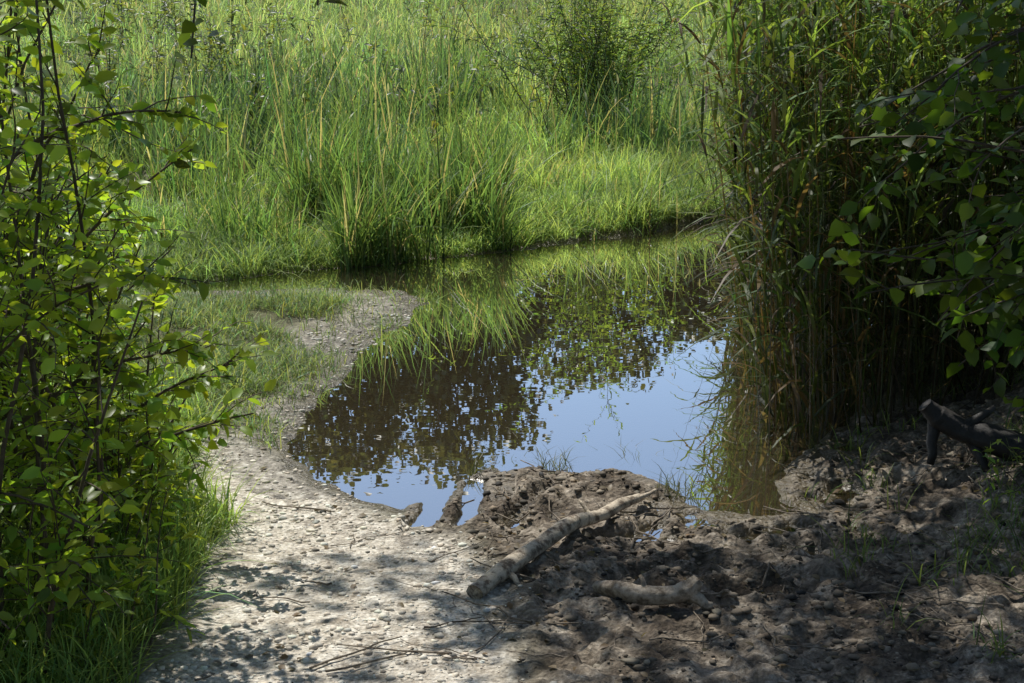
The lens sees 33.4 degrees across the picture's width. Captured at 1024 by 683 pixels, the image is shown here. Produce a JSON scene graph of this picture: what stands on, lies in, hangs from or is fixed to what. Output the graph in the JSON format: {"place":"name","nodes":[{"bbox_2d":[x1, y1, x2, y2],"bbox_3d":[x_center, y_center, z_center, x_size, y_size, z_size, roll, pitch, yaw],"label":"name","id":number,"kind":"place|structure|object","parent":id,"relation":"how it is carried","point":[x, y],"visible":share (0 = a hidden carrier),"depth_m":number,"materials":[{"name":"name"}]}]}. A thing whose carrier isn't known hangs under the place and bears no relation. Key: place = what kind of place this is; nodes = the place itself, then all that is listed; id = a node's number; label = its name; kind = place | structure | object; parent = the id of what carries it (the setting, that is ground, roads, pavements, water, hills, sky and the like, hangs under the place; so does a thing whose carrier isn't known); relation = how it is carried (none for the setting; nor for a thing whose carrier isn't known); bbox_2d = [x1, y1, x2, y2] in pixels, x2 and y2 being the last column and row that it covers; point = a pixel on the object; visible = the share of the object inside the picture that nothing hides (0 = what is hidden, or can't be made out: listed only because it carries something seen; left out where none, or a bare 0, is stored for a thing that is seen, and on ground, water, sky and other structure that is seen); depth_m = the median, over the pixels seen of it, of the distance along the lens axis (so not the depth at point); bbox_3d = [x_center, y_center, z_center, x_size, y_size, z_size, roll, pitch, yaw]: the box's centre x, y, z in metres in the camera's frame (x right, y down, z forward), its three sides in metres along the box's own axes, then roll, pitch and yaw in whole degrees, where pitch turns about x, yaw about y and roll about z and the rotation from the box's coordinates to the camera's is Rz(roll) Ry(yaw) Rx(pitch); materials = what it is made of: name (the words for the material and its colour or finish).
{"place":"outdoors","nodes":[
{"label":"outdoors","id":0,"kind":"place"},
{"bbox_2d":[0,0,1023,682],"bbox_3d":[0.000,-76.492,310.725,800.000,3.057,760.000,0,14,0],"label":"ground","id":1,"kind":"structure","parent":0,"point":[586,652],"depth_m":5.71,"materials":[{"name":"soil"}]},
{"bbox_2d":[0,0,213,677],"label":"dogwood shrub","id":2,"kind":"object","parent":1,"relation":"on","point":[36,359],"visible":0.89,"depth_m":4.80,"materials":[{"name":"green plant"}]},
{"bbox_2d":[0,318,214,662],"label":"willowherb patch","id":3,"kind":"object","parent":1,"relation":"on","point":[163,493],"visible":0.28,"depth_m":5.49,"materials":[{"name":"green plant"}]},
{"bbox_2d":[0,358,279,682],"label":"verge grass","id":4,"kind":"structure","parent":1,"relation":"on","point":[204,519],"depth_m":5.25,"materials":[{"name":"green plant"}]},
{"bbox_2d":[4,0,278,543],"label":"dogwood shrub","id":5,"kind":"object","parent":1,"relation":"on","point":[184,389],"visible":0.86,"depth_m":5.20,"materials":[{"name":"green plant"}]},
{"bbox_2d":[8,107,328,253],"bbox_3d":[-2.571,-1.141,11.786,2.338,0.894,2.869,-5,15,-18],"label":"sedge clump","id":6,"kind":"object","parent":1,"relation":"on","point":[213,174],"visible":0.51,"depth_m":11.53,"materials":[{"name":"green plant"}]},
{"bbox_2d":[5,192,424,288],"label":"bank grass","id":7,"kind":"structure","parent":1,"relation":"on","point":[216,262],"depth_m":10.92,"materials":[{"name":"green plant"}]},
{"bbox_2d":[11,270,443,449],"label":"spit grass","id":8,"kind":"structure","parent":1,"relation":"on","point":[194,305],"depth_m":8.98,"materials":[{"name":"green plant"}]},
{"bbox_2d":[111,297,556,682],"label":"pebbles","id":9,"kind":"object","parent":1,"relation":"on","point":[210,648],"visible":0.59,"depth_m":5.53,"materials":[{"name":"gravel"}]},
{"bbox_2d":[0,1,727,188],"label":"sedge clump","id":10,"kind":"object","parent":1,"relation":"on","point":[412,103],"visible":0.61,"depth_m":14.83,"materials":[{"name":"green plant"}]},
{"bbox_2d":[223,62,591,269],"bbox_3d":[-0.745,-1.279,11.648,2.732,1.308,2.641,0,14,0],"label":"sedge clump","id":11,"kind":"object","parent":1,"relation":"on","point":[461,188],"visible":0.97,"depth_m":11.64,"materials":[{"name":"green plant"}]},
{"bbox_2d":[0,0,932,152],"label":"meadow weeds","id":12,"kind":"object","parent":1,"relation":"on","point":[164,11],"visible":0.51,"depth_m":17.67,"materials":[{"name":"green plant"}]},
{"bbox_2d":[0,0,1015,256],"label":"meadow grass","id":13,"kind":"structure","parent":1,"relation":"on","point":[362,12],"depth_m":18.28,"materials":[{"name":"green plant"}]},
{"bbox_2d":[466,489,656,599],"bbox_3d":[0.187,0.672,5.961,0.157,0.103,1.215,8,16,28],"label":"fallen log","id":14,"kind":"object","parent":1,"relation":"on","point":[498,573],"visible":1,"depth_m":5.79,"materials":[{"name":"wood"}]},
{"bbox_2d":[111,405,1023,682],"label":"leaf litter","id":15,"kind":"object","parent":1,"relation":"on","point":[725,593],"visible":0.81,"depth_m":5.58,"materials":[{"name":"brown plant"}]},
{"bbox_2d":[425,0,720,139],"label":"willow shrub","id":16,"kind":"object","parent":1,"relation":"on","point":[577,44],"visible":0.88,"depth_m":15.35,"materials":[{"name":"green plant"}]},
{"bbox_2d":[174,0,977,57],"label":"alder tree","id":17,"kind":"object","parent":1,"relation":"on","point":[188,26],"visible":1,"depth_m":4.90,"materials":[{"name":"green plant"}]},
{"bbox_2d":[470,140,736,252],"bbox_3d":[1.008,-1.111,12.360,1.144,0.674,3.412,14,19,43],"label":"sedge clump","id":18,"kind":"object","parent":1,"relation":"on","point":[631,196],"visible":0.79,"depth_m":12.29,"materials":[{"name":"green plant"}]},
{"bbox_2d":[194,403,1023,682],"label":"fallen twigs","id":19,"kind":"object","parent":1,"relation":"on","point":[525,620],"visible":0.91,"depth_m":5.56,"materials":[{"name":"brown wood"}]},
{"bbox_2d":[592,574,712,609],"bbox_3d":[0.432,0.771,5.333,0.396,0.108,0.107,5,15,20],"label":"broken branch","id":20,"kind":"object","parent":1,"relation":"on","point":[688,590],"visible":1,"depth_m":5.29,"materials":[{"name":"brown wood"}]},
{"bbox_2d":[421,133,931,256],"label":"bank grass","id":21,"kind":"structure","parent":1,"relation":"on","point":[565,221],"depth_m":12.38,"materials":[{"name":"green plant"}]},
{"bbox_2d":[405,389,1023,682],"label":"mud clods","id":22,"kind":"object","parent":1,"relation":"on","point":[869,641],"visible":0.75,"depth_m":5.57,"materials":[{"name":"soil"}]},
{"bbox_2d":[628,0,1023,454],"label":"reed bed","id":23,"kind":"object","parent":1,"relation":"on","point":[798,175],"visible":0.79,"depth_m":7.61,"materials":[{"name":"green plant"}]},
{"bbox_2d":[796,0,1023,411],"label":"hazel shrub","id":24,"kind":"object","parent":1,"relation":"on","point":[972,285],"visible":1,"depth_m":5.96,"materials":[{"name":"green plant"}]},
{"bbox_2d":[796,348,1023,663],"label":"verge grass","id":25,"kind":"structure","parent":1,"relation":"on","point":[1000,652],"depth_m":5.91,"materials":[{"name":"green plant"}]},
{"bbox_2d":[919,399,1023,471],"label":"dead stump","id":26,"kind":"object","parent":1,"relation":"on","point":[972,433],"visible":1,"depth_m":6.57,"materials":[{"name":"grey wood"}]},
{"bbox_2d":[973,439,1023,503],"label":"willowherb patch","id":27,"kind":"object","parent":1,"relation":"on","point":[991,459],"visible":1,"depth_m":5.89,"materials":[{"name":"green plant"}]},
{"bbox_2d":[127,218,921,554],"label":"water","id":28,"kind":"structure","parent":0,"point":[583,344],"depth_m":8.24,"materials":[{"name":"blue liquid"}]},
{"bbox_2d":[452,408,834,512],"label":"water sprigs","id":29,"kind":"object","parent":28,"relation":"in","point":[565,460],"visible":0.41,"depth_m":6.91,"materials":[{"name":"green plant"}]}
]}

